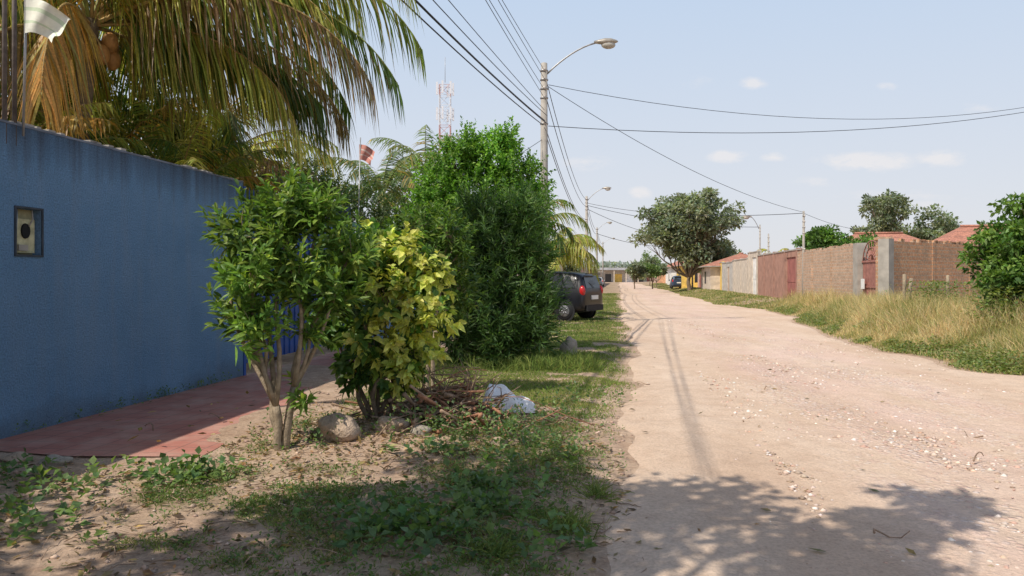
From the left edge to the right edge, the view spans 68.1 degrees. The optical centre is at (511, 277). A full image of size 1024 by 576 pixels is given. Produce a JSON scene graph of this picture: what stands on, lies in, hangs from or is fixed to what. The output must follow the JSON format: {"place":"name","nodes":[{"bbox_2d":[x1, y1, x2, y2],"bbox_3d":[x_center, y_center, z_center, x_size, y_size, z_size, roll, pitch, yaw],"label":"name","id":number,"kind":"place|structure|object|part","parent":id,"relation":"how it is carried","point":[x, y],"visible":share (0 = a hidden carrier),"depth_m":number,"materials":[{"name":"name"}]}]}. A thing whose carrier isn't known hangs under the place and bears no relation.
{"place":"outdoors","nodes":[
{"label":"outdoors","id":0,"kind":"place"},
{"bbox_2d":[0,349,354,456],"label":"tiled pavement","id":1,"kind":"structure","parent":0,"point":[170,419],"depth_m":8.00,"materials":[{"name":"red tile"}]},
{"bbox_2d":[13,368,240,434],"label":"wall foot weeds","id":2,"kind":"object","parent":1,"relation":"on","point":[211,382],"depth_m":9.59,"materials":[{"name":"green plant"}]},
{"bbox_2d":[88,391,254,441],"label":"fallen leaves","id":3,"kind":"object","parent":1,"relation":"on","point":[140,428],"visible":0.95,"depth_m":7.76,"materials":[{"name":"brown plant"}]},
{"bbox_2d":[358,137,374,227],"bbox_3d":[-3.210,-0.725,16.494,0.440,4.651,0.128,0,0,0],"label":"flag","id":4,"kind":"object","parent":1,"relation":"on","point":[366,153],"visible":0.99,"depth_m":16.49,"materials":[{"name":"fabric"}]},
{"bbox_2d":[1,409,619,575],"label":"verge grass","id":5,"kind":"structure","parent":0,"point":[325,493],"depth_m":5.09,"materials":[{"name":"green plant"}]},
{"bbox_2d":[336,335,638,417],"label":"verge grass","id":6,"kind":"structure","parent":0,"point":[526,384],"depth_m":11.45,"materials":[{"name":"green plant"}]},
{"bbox_2d":[0,281,1023,575],"bbox_3d":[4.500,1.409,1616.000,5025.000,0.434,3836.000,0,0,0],"label":"ground","id":7,"kind":"structure","parent":0,"point":[316,377],"depth_m":5.39,"materials":[{"name":"brown soil"}]},
{"bbox_2d":[0,451,30,462],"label":"rock","id":8,"kind":"object","parent":7,"relation":"on","point":[10,456],"visible":0.54,"depth_m":6.44,"materials":[{"name":"stone"}]},
{"bbox_2d":[0,14,75,133],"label":"areca palm","id":9,"kind":"object","parent":7,"relation":"on","point":[19,105],"visible":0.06,"depth_m":11.45,"materials":[{"name":"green plant"}]},
{"bbox_2d":[38,454,73,466],"bbox_3d":[-3.858,1.553,6.410,0.280,0.104,0.207,0,0,26],"label":"rock","id":10,"kind":"object","parent":7,"relation":"on","point":[60,460],"visible":0.75,"depth_m":6.35,"materials":[{"name":"grey stone"}]},
{"bbox_2d":[7,101,153,155],"bbox_3d":[-7.408,-0.486,10.556,4.719,4.376,4.148,0,0,34],"label":"areca palm","id":11,"kind":"object","parent":7,"relation":"on","point":[121,142],"visible":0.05,"depth_m":10.74,"materials":[{"name":"green plant"}]},
{"bbox_2d":[0,75,240,164],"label":"areca palm","id":12,"kind":"object","parent":7,"relation":"on","point":[166,147],"visible":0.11,"depth_m":13.51,"materials":[{"name":"green plant"}]},
{"bbox_2d":[0,122,242,438],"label":"wall","id":13,"kind":"structure","parent":7,"relation":"on","point":[102,300],"depth_m":8.71,"materials":[{"name":"blue paint"}]},
{"bbox_2d":[2,0,16,145],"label":"metal posts","id":14,"kind":"object","parent":13,"relation":"on","point":[14,60],"visible":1,"depth_m":7.46,"materials":[{"name":"metal"}]},
{"bbox_2d":[22,0,69,135],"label":"cloth banner","id":15,"kind":"object","parent":14,"relation":"attached to","point":[45,19],"visible":1,"depth_m":7.46,"materials":[{"name":"fabric"}]},
{"bbox_2d":[14,205,43,256],"bbox_3d":[-4.939,-0.460,7.644,0.164,0.500,0.373,0,0,8],"label":"electric meter box","id":16,"kind":"object","parent":13,"relation":"attached to","point":[24,233],"visible":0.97,"depth_m":7.66,"materials":[{"name":"grey paint"}]},
{"bbox_2d":[0,119,242,182],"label":"coping","id":17,"kind":"object","parent":13,"relation":"on","point":[52,132],"visible":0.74,"depth_m":8.69,"materials":[{"name":"concrete"}]},
{"bbox_2d":[243,186,350,375],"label":"blue metal gate","id":18,"kind":"structure","parent":13,"relation":"attached to","point":[288,345],"depth_m":13.81,"materials":[{"name":"metal"}]},
{"bbox_2d":[0,60,253,172],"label":"garden shrub","id":19,"kind":"object","parent":7,"relation":"on","point":[127,107],"visible":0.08,"depth_m":14.20,"materials":[{"name":"green plant"}]},
{"bbox_2d":[41,101,330,235],"bbox_3d":[-6.023,-0.525,13.219,5.559,4.449,4.699,0,0,0],"label":"areca palm","id":20,"kind":"object","parent":7,"relation":"on","point":[200,165],"visible":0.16,"depth_m":12.75,"materials":[{"name":"green plant"}]},
{"bbox_2d":[0,0,426,198],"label":"coconut palm","id":21,"kind":"object","parent":7,"relation":"on","point":[183,46],"visible":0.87,"depth_m":11.71,"materials":[{"name":"green plant"}]},
{"bbox_2d":[113,67,351,219],"bbox_3d":[-6.349,-1.551,16.400,5.426,6.502,5.780,0,0,29],"label":"coconut palm","id":22,"kind":"object","parent":7,"relation":"on","point":[235,138],"visible":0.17,"depth_m":16.00,"materials":[{"name":"green plant"}]},
{"bbox_2d":[193,162,384,450],"bbox_3d":[-2.014,0.268,6.899,1.698,2.702,1.042,0,0,-14],"label":"tree","id":23,"kind":"object","parent":7,"relation":"on","point":[247,275],"visible":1,"depth_m":6.77,"materials":[{"name":"green plant"}]},
{"bbox_2d":[0,432,597,568],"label":"broadleaf weeds","id":24,"kind":"object","parent":7,"relation":"on","point":[399,514],"visible":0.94,"depth_m":4.94,"materials":[{"name":"green plant"}]},
{"bbox_2d":[0,405,626,575],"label":"weeds","id":25,"kind":"object","parent":7,"relation":"on","point":[424,573],"visible":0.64,"depth_m":5.21,"materials":[{"name":"green plant"}]},
{"bbox_2d":[0,376,635,575],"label":"verge stones","id":26,"kind":"object","parent":7,"relation":"on","point":[185,556],"visible":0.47,"depth_m":5.48,"materials":[{"name":"beige stone"}]},
{"bbox_2d":[226,154,414,360],"bbox_3d":[-4.165,-0.643,17.062,2.628,4.640,6.732,0,0,23],"label":"garden shrub","id":27,"kind":"object","parent":7,"relation":"on","point":[323,177],"visible":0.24,"depth_m":17.54,"materials":[{"name":"green plant"}]},
{"bbox_2d":[318,413,361,441],"bbox_3d":[-1.609,1.441,7.079,0.417,0.364,0.376,0,0,0],"label":"rock","id":28,"kind":"object","parent":7,"relation":"on","point":[347,429],"visible":0.69,"depth_m":6.96,"materials":[{"name":"stone"}]},
{"bbox_2d":[311,151,442,227],"bbox_3d":[-3.474,-0.907,20.989,3.923,5.215,3.673,0,0,0],"label":"feather palm","id":29,"kind":"object","parent":7,"relation":"on","point":[373,177],"visible":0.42,"depth_m":20.62,"materials":[{"name":"green plant"}]},
{"bbox_2d":[304,216,466,419],"bbox_3d":[-1.342,0.430,7.859,1.779,2.179,1.116,0,0,0],"label":"croton bush","id":30,"kind":"object","parent":7,"relation":"on","point":[399,276],"visible":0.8,"depth_m":7.64,"materials":[{"name":"green plant"}]},
{"bbox_2d":[374,416,409,433],"bbox_3d":[-1.166,1.432,7.292,0.364,0.214,0.243,0,0,0],"label":"rock","id":31,"kind":"object","parent":7,"relation":"on","point":[382,421],"visible":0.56,"depth_m":7.21,"materials":[{"name":"stone"}]},
{"bbox_2d":[363,271,460,338],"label":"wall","id":32,"kind":"structure","parent":7,"relation":"on","point":[389,325],"depth_m":19.52,"materials":[{"name":"blue paint"}]},
{"bbox_2d":[410,425,432,435],"bbox_3d":[-0.862,1.457,7.196,0.215,0.118,0.142,0,0,0],"label":"rock","id":33,"kind":"object","parent":7,"relation":"on","point":[417,428],"visible":0.8,"depth_m":7.15,"materials":[{"name":"grey stone"}]},
{"bbox_2d":[366,125,478,215],"bbox_3d":[-2.779,-1.379,23.461,3.979,6.158,3.715,0,0,0],"label":"feather palm","id":34,"kind":"object","parent":7,"relation":"on","point":[409,150],"visible":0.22,"depth_m":23.05,"materials":[{"name":"green plant"}]},
{"bbox_2d":[376,198,488,390],"bbox_3d":[-1.129,0.279,10.054,1.377,2.684,1.309,0,0,-38],"label":"sapling","id":35,"kind":"object","parent":7,"relation":"on","point":[452,244],"visible":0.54,"depth_m":9.95,"materials":[{"name":"green plant"}]},
{"bbox_2d":[436,80,453,152],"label":"telecom mast","id":36,"kind":"object","parent":7,"relation":"on","point":[451,87],"visible":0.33,"depth_m":119.54,"materials":[{"name":"metal"}]},
{"bbox_2d":[263,380,636,457],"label":"broadleaf weeds","id":37,"kind":"object","parent":7,"relation":"on","point":[506,427],"visible":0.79,"depth_m":7.25,"materials":[{"name":"green plant"}]},
{"bbox_2d":[331,358,593,436],"bbox_3d":[-0.696,1.278,7.831,2.645,0.860,2.052,0,0,30],"label":"branch pile","id":38,"kind":"object","parent":7,"relation":"on","point":[444,393],"visible":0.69,"depth_m":7.78,"materials":[{"name":"brown wood"}]},
{"bbox_2d":[398,115,563,348],"bbox_3d":[-0.745,-0.893,15.906,3.687,5.135,2.233,0,0,0],"label":"ficus tree","id":39,"kind":"object","parent":7,"relation":"on","point":[502,148],"visible":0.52,"depth_m":15.76,"materials":[{"name":"green plant"}]},
{"bbox_2d":[0,381,983,575],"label":"fallen leaves","id":40,"kind":"object","parent":7,"relation":"on","point":[180,516],"depth_m":5.46,"materials":[{"name":"plant"}]},
{"bbox_2d":[490,437,507,446],"bbox_3d":[-0.121,1.505,6.902,0.174,0.107,0.124,0,0,0],"label":"rock","id":41,"kind":"object","parent":7,"relation":"on","point":[497,443],"visible":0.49,"depth_m":6.86,"materials":[{"name":"stone"}]},
{"bbox_2d":[425,170,574,368],"bbox_3d":[-0.406,-0.029,13.901,3.193,3.914,2.614,0,0,0],"label":"oleander bush","id":42,"kind":"object","parent":7,"relation":"on","point":[507,252],"visible":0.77,"depth_m":13.55,"materials":[{"name":"green plant"}]},
{"bbox_2d":[482,384,534,412],"bbox_3d":[-0.040,1.367,8.689,0.600,0.303,0.425,0,0,0],"label":"white bag","id":43,"kind":"object","parent":7,"relation":"on","point":[511,401],"visible":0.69,"depth_m":8.56,"materials":[{"name":"plastic"}]},
{"bbox_2d":[444,472,633,564],"bbox_3d":[0.370,1.525,4.836,0.863,0.255,1.999,0,0,35],"label":"grass tuft","id":44,"kind":"object","parent":7,"relation":"on","point":[597,491],"visible":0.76,"depth_m":4.69,"materials":[{"name":"green plant"}]},
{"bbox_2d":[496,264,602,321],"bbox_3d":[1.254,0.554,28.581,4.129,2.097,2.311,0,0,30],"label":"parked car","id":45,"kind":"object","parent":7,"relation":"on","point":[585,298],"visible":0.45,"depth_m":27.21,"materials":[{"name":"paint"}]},
{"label":"windows","id":46,"kind":"part","parent":45,"relation":"part of","materials":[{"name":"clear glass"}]},
{"bbox_2d":[560,336,576,354],"bbox_3d":[1.149,1.450,15.391,0.372,0.530,0.260,0,0,0],"label":"rock","id":47,"kind":"object","parent":7,"relation":"on","point":[569,339],"visible":0.47,"depth_m":15.32,"materials":[{"name":"grey stone"}]},
{"bbox_2d":[548,199,591,261],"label":"feather palm","id":48,"kind":"object","parent":7,"relation":"on","point":[559,215],"visible":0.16,"depth_m":27.38,"materials":[{"name":"green plant"}]},
{"bbox_2d":[561,259,581,271],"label":"street tree","id":49,"kind":"object","parent":7,"relation":"on","point":[565,268],"visible":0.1,"depth_m":49.62,"materials":[{"name":"green plant"}]},
{"bbox_2d":[548,227,605,314],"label":"feather palm","id":50,"kind":"object","parent":7,"relation":"on","point":[581,240],"visible":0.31,"depth_m":30.95,"materials":[{"name":"green plant"}]},
{"bbox_2d":[540,38,617,324],"bbox_3d":[2.198,-3.001,24.964,2.602,9.802,0.398,0,0,0],"label":"street lamp pole","id":51,"kind":"object","parent":7,"relation":"on","point":[607,43],"visible":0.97,"depth_m":24.91,"materials":[{"name":"concrete"}]},
{"bbox_2d":[403,0,1023,248],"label":"overhead wires","id":52,"kind":"object","parent":51,"relation":"attached to","point":[465,49],"visible":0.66,"depth_m":25.56,"materials":[{"name":"black rubber"}]},
{"bbox_2d":[585,187,610,272],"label":"street lamp pole","id":53,"kind":"object","parent":7,"relation":"on","point":[586,206],"visible":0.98,"depth_m":65.90,"materials":[{"name":"concrete"}]},
{"bbox_2d":[598,277,604,286],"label":"parked car","id":54,"kind":"object","parent":7,"relation":"on","point":[601,281],"visible":0.44,"depth_m":126.17,"materials":[{"name":"silver paint"}]},
{"bbox_2d":[596,222,611,273],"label":"street lamp pole","id":55,"kind":"object","parent":7,"relation":"on","point":[597,241],"visible":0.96,"depth_m":106.90,"materials":[{"name":"concrete"}]},
{"bbox_2d":[602,238,614,281],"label":"street lamp pole","id":56,"kind":"object","parent":7,"relation":"on","point":[603,263],"visible":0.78,"depth_m":149.92,"materials":[{"name":"concrete"}]},
{"bbox_2d":[590,268,650,281],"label":"market building","id":57,"kind":"structure","parent":7,"relation":"on","point":[616,275],"depth_m":254.94,"materials":[{"name":"grey paint"}]},
{"bbox_2d":[583,260,670,267],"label":"distant trees","id":58,"kind":"object","parent":7,"relation":"on","point":[613,264],"visible":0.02,"depth_m":327.19,"materials":[{"name":"green plant"}]},
{"bbox_2d":[625,260,649,288],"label":"street tree","id":59,"kind":"object","parent":7,"relation":"on","point":[635,269],"visible":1,"depth_m":103.17,"materials":[{"name":"green plant"}]},
{"bbox_2d":[638,250,662,285],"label":"street tree","id":60,"kind":"object","parent":7,"relation":"on","point":[654,257],"visible":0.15,"depth_m":139.02,"materials":[{"name":"green plant"}]},
{"bbox_2d":[643,262,661,288],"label":"street tree","id":61,"kind":"object","parent":7,"relation":"on","point":[654,271],"visible":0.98,"depth_m":103.45,"materials":[{"name":"green plant"}]},
{"bbox_2d":[642,256,667,286],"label":"street tree","id":62,"kind":"object","parent":7,"relation":"on","point":[663,266],"visible":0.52,"depth_m":118.04,"materials":[{"name":"green plant"}]},
{"bbox_2d":[657,275,665,282],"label":"walls","id":63,"kind":"structure","parent":7,"relation":"on","point":[662,280],"depth_m":155.66,"materials":[{"name":"orange paint"}]},
{"bbox_2d":[667,267,676,284],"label":"walls","id":64,"kind":"structure","parent":7,"relation":"on","point":[671,273],"depth_m":122.05,"materials":[{"name":"white paint"}]},
{"bbox_2d":[669,276,680,288],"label":"parked car","id":65,"kind":"object","parent":7,"relation":"on","point":[675,281],"visible":0.59,"depth_m":94.24,"materials":[{"name":"blue paint"}]},
{"bbox_2d":[626,186,746,290],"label":"broad tree","id":66,"kind":"object","parent":7,"relation":"on","point":[692,246],"visible":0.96,"depth_m":78.35,"materials":[{"name":"green plant"}]},
{"bbox_2d":[677,266,697,288],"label":"walls","id":67,"kind":"structure","parent":7,"relation":"on","point":[684,283],"depth_m":93.13,"materials":[{"name":"yellow paint"}]},
{"bbox_2d":[698,273,700,286],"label":"wall","id":68,"kind":"structure","parent":7,"relation":"on","point":[699,280],"depth_m":91.33,"materials":[{"name":"pink paint"}]},
{"bbox_2d":[701,267,719,289],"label":"walls","id":69,"kind":"structure","parent":7,"relation":"on","point":[713,278],"depth_m":72.51,"materials":[{"name":"beige paint"}]},
{"bbox_2d":[697,253,747,267],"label":"roof","id":70,"kind":"structure","parent":69,"relation":"on","point":[727,259],"depth_m":74.35,"materials":[{"name":"tile"}]},
{"bbox_2d":[645,283,781,310],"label":"verge grass","id":71,"kind":"structure","parent":7,"relation":"on","point":[727,297],"depth_m":51.51,"materials":[{"name":"green plant"}]},
{"bbox_2d":[697,239,745,274],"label":"broad tree","id":72,"kind":"object","parent":7,"relation":"on","point":[732,242],"visible":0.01,"depth_m":86.43,"materials":[{"name":"green plant"}]},
{"bbox_2d":[719,261,724,289],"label":"wall","id":73,"kind":"structure","parent":7,"relation":"on","point":[721,275],"depth_m":71.25,"materials":[{"name":"yellow paint"}]},
{"bbox_2d":[722,261,732,290],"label":"wall","id":74,"kind":"structure","parent":7,"relation":"on","point":[727,276],"depth_m":67.67,"materials":[{"name":"grey paint"}]},
{"bbox_2d":[732,257,747,293],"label":"wall","id":75,"kind":"structure","parent":7,"relation":"on","point":[740,274],"depth_m":60.20,"materials":[{"name":"beige paint"}]},
{"bbox_2d":[743,216,760,249],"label":"street lamp pole","id":76,"kind":"object","parent":7,"relation":"on","point":[748,217],"visible":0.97,"depth_m":65.95,"materials":[{"name":"concrete"}]},
{"bbox_2d":[747,250,760,294],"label":"wall","id":77,"kind":"structure","parent":7,"relation":"on","point":[752,272],"depth_m":54.93,"materials":[{"name":"beige paint"}]},
{"bbox_2d":[757,250,785,298],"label":"wall","id":78,"kind":"structure","parent":7,"relation":"on","point":[771,274],"depth_m":47.87,"materials":[{"name":"brown paint"}]},
{"bbox_2d":[758,248,789,253],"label":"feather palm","id":79,"kind":"object","parent":7,"relation":"on","point":[762,249],"visible":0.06,"depth_m":75.57,"materials":[{"name":"green plant"}]},
{"bbox_2d":[620,350,938,554],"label":"fallen leaves","id":80,"kind":"object","parent":7,"relation":"on","point":[908,550],"visible":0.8,"depth_m":5.15,"materials":[{"name":"brown plant"}]},
{"bbox_2d":[785,248,801,298],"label":"gate","id":81,"kind":"structure","parent":7,"relation":"on","point":[790,270],"depth_m":42.89,"materials":[{"name":"brown paint"}]},
{"bbox_2d":[802,211,804,295],"bbox_3d":[15.400,-0.807,39.956,0.175,5.415,0.262,0,0,0],"label":"utility pole","id":82,"kind":"object","parent":7,"relation":"on","point":[803,233],"visible":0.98,"depth_m":39.95,"materials":[{"name":"concrete"}]},
{"bbox_2d":[797,243,854,299],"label":"wall","id":83,"kind":"structure","parent":7,"relation":"on","point":[827,269],"depth_m":35.13,"materials":[{"name":"brick"}]},
{"bbox_2d":[799,243,852,252],"bbox_3d":[14.899,-1.389,36.203,0.120,0.114,9.783,0,0,8],"label":"loose top course","id":84,"kind":"object","parent":83,"relation":"on","point":[843,245],"visible":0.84,"depth_m":34.68,"materials":[{"name":"brick"}]},
{"bbox_2d":[791,224,878,249],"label":"mango tree","id":85,"kind":"object","parent":7,"relation":"on","point":[821,236],"visible":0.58,"depth_m":41.25,"materials":[{"name":"green plant"}]},
{"bbox_2d":[855,237,892,297],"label":"arched gate","id":86,"kind":"structure","parent":7,"relation":"on","point":[866,274],"depth_m":30.04,"materials":[{"name":"red metal"}]},
{"bbox_2d":[849,188,917,235],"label":"sparse tree","id":87,"kind":"object","parent":7,"relation":"on","point":[886,219],"visible":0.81,"depth_m":59.15,"materials":[{"name":"green plant"}]},
{"bbox_2d":[755,285,1023,375],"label":"dry grass","id":88,"kind":"structure","parent":7,"relation":"on","point":[907,319],"depth_m":18.33,"materials":[{"name":"yellow plant"}]},
{"bbox_2d":[767,301,1023,374],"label":"roadside weeds","id":89,"kind":"object","parent":7,"relation":"on","point":[977,362],"visible":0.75,"depth_m":15.09,"materials":[{"name":"green plant"}]},
{"bbox_2d":[902,274,949,300],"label":"wooden fence posts","id":90,"kind":"object","parent":7,"relation":"on","point":[911,283],"visible":0.38,"depth_m":23.46,"materials":[{"name":"brown wood"}]},
{"bbox_2d":[899,203,961,239],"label":"broad tree","id":91,"kind":"object","parent":7,"relation":"on","point":[944,225],"visible":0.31,"depth_m":61.06,"materials":[{"name":"green plant"}]},
{"bbox_2d":[878,238,983,298],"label":"wall","id":92,"kind":"structure","parent":7,"relation":"on","point":[917,262],"depth_m":28.52,"materials":[{"name":"red brick"}]},
{"bbox_2d":[898,238,981,245],"bbox_3d":[17.410,-1.386,30.053,7.782,0.128,0.120,0,0,-35],"label":"loose top course","id":93,"kind":"object","parent":92,"relation":"on","point":[931,241],"visible":0.66,"depth_m":29.19,"materials":[{"name":"red brick"}]},
{"bbox_2d":[884,279,1023,335],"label":"roadside weeds","id":94,"kind":"object","parent":7,"relation":"on","point":[936,287],"visible":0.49,"depth_m":16.52,"materials":[{"name":"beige plant"}]},
{"bbox_2d":[955,192,1023,318],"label":"roadside tree","id":95,"kind":"object","parent":7,"relation":"on","point":[1000,251],"visible":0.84,"depth_m":16.79,"materials":[{"name":"green plant"}]},
{"bbox_2d":[0,0,1023,263],"label":"sky","id":96,"kind":"structure","parent":0,"point":[868,65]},
{"bbox_2d":[440,346,607,371],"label":"tall grass","id":97,"kind":"structure","parent":0,"point":[551,361],"depth_m":12.89,"materials":[{"name":"green plant"}]},
{"bbox_2d":[548,293,629,339],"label":"verge grass","id":98,"kind":"structure","parent":0,"point":[600,327],"depth_m":24.63,"materials":[{"name":"green plant"}]},
{"bbox_2d":[605,282,1023,575],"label":"dirt road","id":99,"kind":"structure","parent":0,"point":[678,445],"depth_m":6.67,"materials":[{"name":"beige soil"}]},
{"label":"walls","id":100,"kind":"object","parent":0,"visible":0},
{"bbox_2d":[839,232,918,257],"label":"roof","id":101,"kind":"structure","parent":100,"relation":"on","point":[896,236],"depth_m":49.66,"materials":[{"name":"ceramic"}]},
{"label":"walls","id":102,"kind":"object","parent":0,"visible":0},
{"bbox_2d":[934,224,1005,242],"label":"roof","id":103,"kind":"structure","parent":102,"relation":"on","point":[961,233],"depth_m":42.69,"materials":[{"name":"tile"}]}
]}

